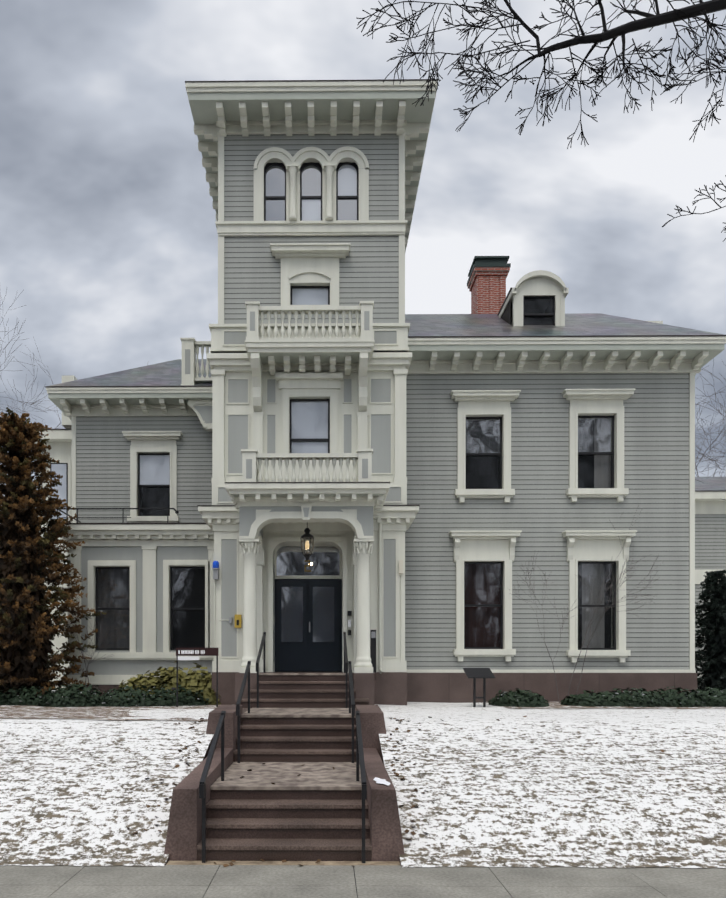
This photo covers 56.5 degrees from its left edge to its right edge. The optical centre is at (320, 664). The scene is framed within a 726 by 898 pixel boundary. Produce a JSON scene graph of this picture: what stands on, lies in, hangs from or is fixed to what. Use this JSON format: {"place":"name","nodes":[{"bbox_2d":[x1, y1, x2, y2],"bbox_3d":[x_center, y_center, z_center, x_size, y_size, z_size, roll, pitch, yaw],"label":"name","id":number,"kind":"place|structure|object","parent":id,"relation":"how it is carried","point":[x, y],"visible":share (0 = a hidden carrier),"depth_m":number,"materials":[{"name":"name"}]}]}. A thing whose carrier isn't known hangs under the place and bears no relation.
{"place":"outdoors","nodes":[
{"label":"outdoors","id":0,"kind":"place"},
{"bbox_2d":[0,290,61,472],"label":"tree","id":1,"kind":"object","parent":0,"point":[26,374],"visible":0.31,"depth_m":32.58,"materials":[{"name":"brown plant"}]},
{"bbox_2d":[35,429,70,688],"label":"neighboring house","id":2,"kind":"structure","parent":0,"point":[59,442],"depth_m":22.49,"materials":[{"name":"grey wood"}]},
{"bbox_2d":[0,706,213,866],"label":"lawn ground","id":3,"kind":"structure","parent":0,"point":[68,796],"depth_m":9.19,"materials":[{"name":"white snow"}]},
{"bbox_2d":[45,338,213,698],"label":"house wing","id":4,"kind":"structure","parent":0,"point":[142,560],"depth_m":19.94,"materials":[{"name":"grey wood"}]},
{"bbox_2d":[212,523,402,673],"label":"wall-mounted fixtures","id":5,"kind":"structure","parent":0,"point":[238,618],"depth_m":16.32,"materials":[{"name":"grey metal"}]},
{"bbox_2d":[212,449,406,704],"bbox_3d":[-0.272,-1.687,16.519,4.741,6.145,4.382,0,0,1],"label":"house porch","id":6,"kind":"object","parent":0,"point":[355,506],"visible":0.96,"depth_m":14.82,"materials":[{"name":"white wood"}]},
{"bbox_2d":[300,522,313,560],"bbox_3d":[-0.306,-2.922,15.460,0.319,1.090,0.278,0,0,1],"label":"porch lantern","id":7,"kind":"object","parent":6,"relation":"hanging from","point":[305,536],"visible":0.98,"depth_m":15.42,"materials":[{"name":"black metal"}]},
{"bbox_2d":[185,79,437,671],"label":"tower","id":8,"kind":"structure","parent":0,"point":[313,185],"depth_m":16.40,"materials":[{"name":"grey wood"}]},
{"bbox_2d":[0,865,725,897],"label":"sidewalk pavement","id":9,"kind":"structure","parent":0,"point":[259,881],"depth_m":7.07,"materials":[{"name":"concrete"}]},
{"bbox_2d":[0,701,725,720],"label":"ground beds","id":10,"kind":"object","parent":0,"point":[44,712],"depth_m":14.16,"materials":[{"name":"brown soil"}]},
{"bbox_2d":[0,407,106,699],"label":"evergreen tree","id":11,"kind":"object","parent":10,"relation":"on","point":[29,554],"visible":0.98,"depth_m":16.86,"materials":[{"name":"brown plant"}]},
{"bbox_2d":[118,660,220,704],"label":"leucothoe shrubs","id":12,"kind":"object","parent":10,"relation":"on","point":[197,681],"visible":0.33,"depth_m":16.49,"materials":[{"name":"green plant"}]},
{"bbox_2d":[171,648,218,706],"bbox_3d":[-2.907,0.396,15.573,1.092,1.573,0.079,0,0,1],"label":"address sign","id":13,"kind":"object","parent":10,"relation":"on","point":[188,653],"visible":0.98,"depth_m":15.56,"materials":[{"name":"black metal"}]},
{"bbox_2d":[51,505,661,702],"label":"bare shrubs","id":14,"kind":"object","parent":10,"relation":"on","point":[533,591],"visible":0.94,"depth_m":16.95,"materials":[{"name":"brown plant"}]},
{"bbox_2d":[0,682,725,706],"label":"ground cover plants","id":15,"kind":"object","parent":10,"relation":"on","point":[710,697],"visible":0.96,"depth_m":15.87,"materials":[{"name":"green plant"}]},
{"bbox_2d":[0,0,725,480],"label":"sky","id":16,"kind":"structure","parent":0,"point":[109,235],"materials":[{"name":"grey"}]},
{"bbox_2d":[356,0,725,241],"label":"tree branches","id":17,"kind":"object","parent":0,"point":[650,20],"visible":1,"depth_m":5.93,"materials":[{"name":"black plant"}]},
{"bbox_2d":[374,702,725,867],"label":"lawn ground","id":18,"kind":"structure","parent":0,"point":[513,787],"depth_m":9.13,"materials":[{"name":"white snow"}]},
{"bbox_2d":[0,715,685,866],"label":"scattered leaves","id":19,"kind":"object","parent":18,"relation":"on","point":[283,861],"visible":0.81,"depth_m":9.41,"materials":[{"name":"brown plant"}]},
{"bbox_2d":[463,668,494,706],"bbox_3d":[3.694,0.586,15.725,0.622,1.016,0.560,0,0,1],"label":"lectern sign","id":20,"kind":"object","parent":18,"relation":"on","point":[475,673],"visible":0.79,"depth_m":15.71,"materials":[{"name":"black metal"}]},
{"bbox_2d":[405,256,725,702],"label":"house wing","id":21,"kind":"structure","parent":18,"relation":"on","point":[547,427],"depth_m":17.59,"materials":[{"name":"grey wood"}]},
{"bbox_2d":[695,569,725,692],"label":"evergreen shrub","id":22,"kind":"object","parent":18,"relation":"on","point":[712,630],"visible":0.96,"depth_m":19.16,"materials":[{"name":"green plant"}]},
{"label":"street ground","id":23,"kind":"structure","parent":0,"visible":0},
{"bbox_2d":[164,673,404,865],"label":"front steps","id":24,"kind":"structure","parent":23,"relation":"on","point":[311,814],"depth_m":8.78,"materials":[{"name":"brown stone"}]},
{"bbox_2d":[199,632,366,862],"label":"stair handrails","id":25,"kind":"object","parent":24,"relation":"on","point":[359,751],"depth_m":9.14,"materials":[{"name":"black metal"}]},
{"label":"lawn ground","id":26,"kind":"object","parent":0,"visible":0},
{"bbox_2d":[666,324,725,476],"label":"tree","id":27,"kind":"object","parent":26,"relation":"on","point":[724,419],"visible":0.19,"depth_m":31.33,"materials":[{"name":"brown plant"}]},
{"bbox_2d":[695,477,725,688],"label":"neighboring house","id":28,"kind":"structure","parent":26,"relation":"on","point":[710,519],"depth_m":23.84,"materials":[{"name":"grey"}]},
{"bbox_2d":[695,374,725,535],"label":"tree","id":29,"kind":"object","parent":26,"relation":"on","point":[707,456],"visible":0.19,"depth_m":25.37,"materials":[{"name":"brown plant"}]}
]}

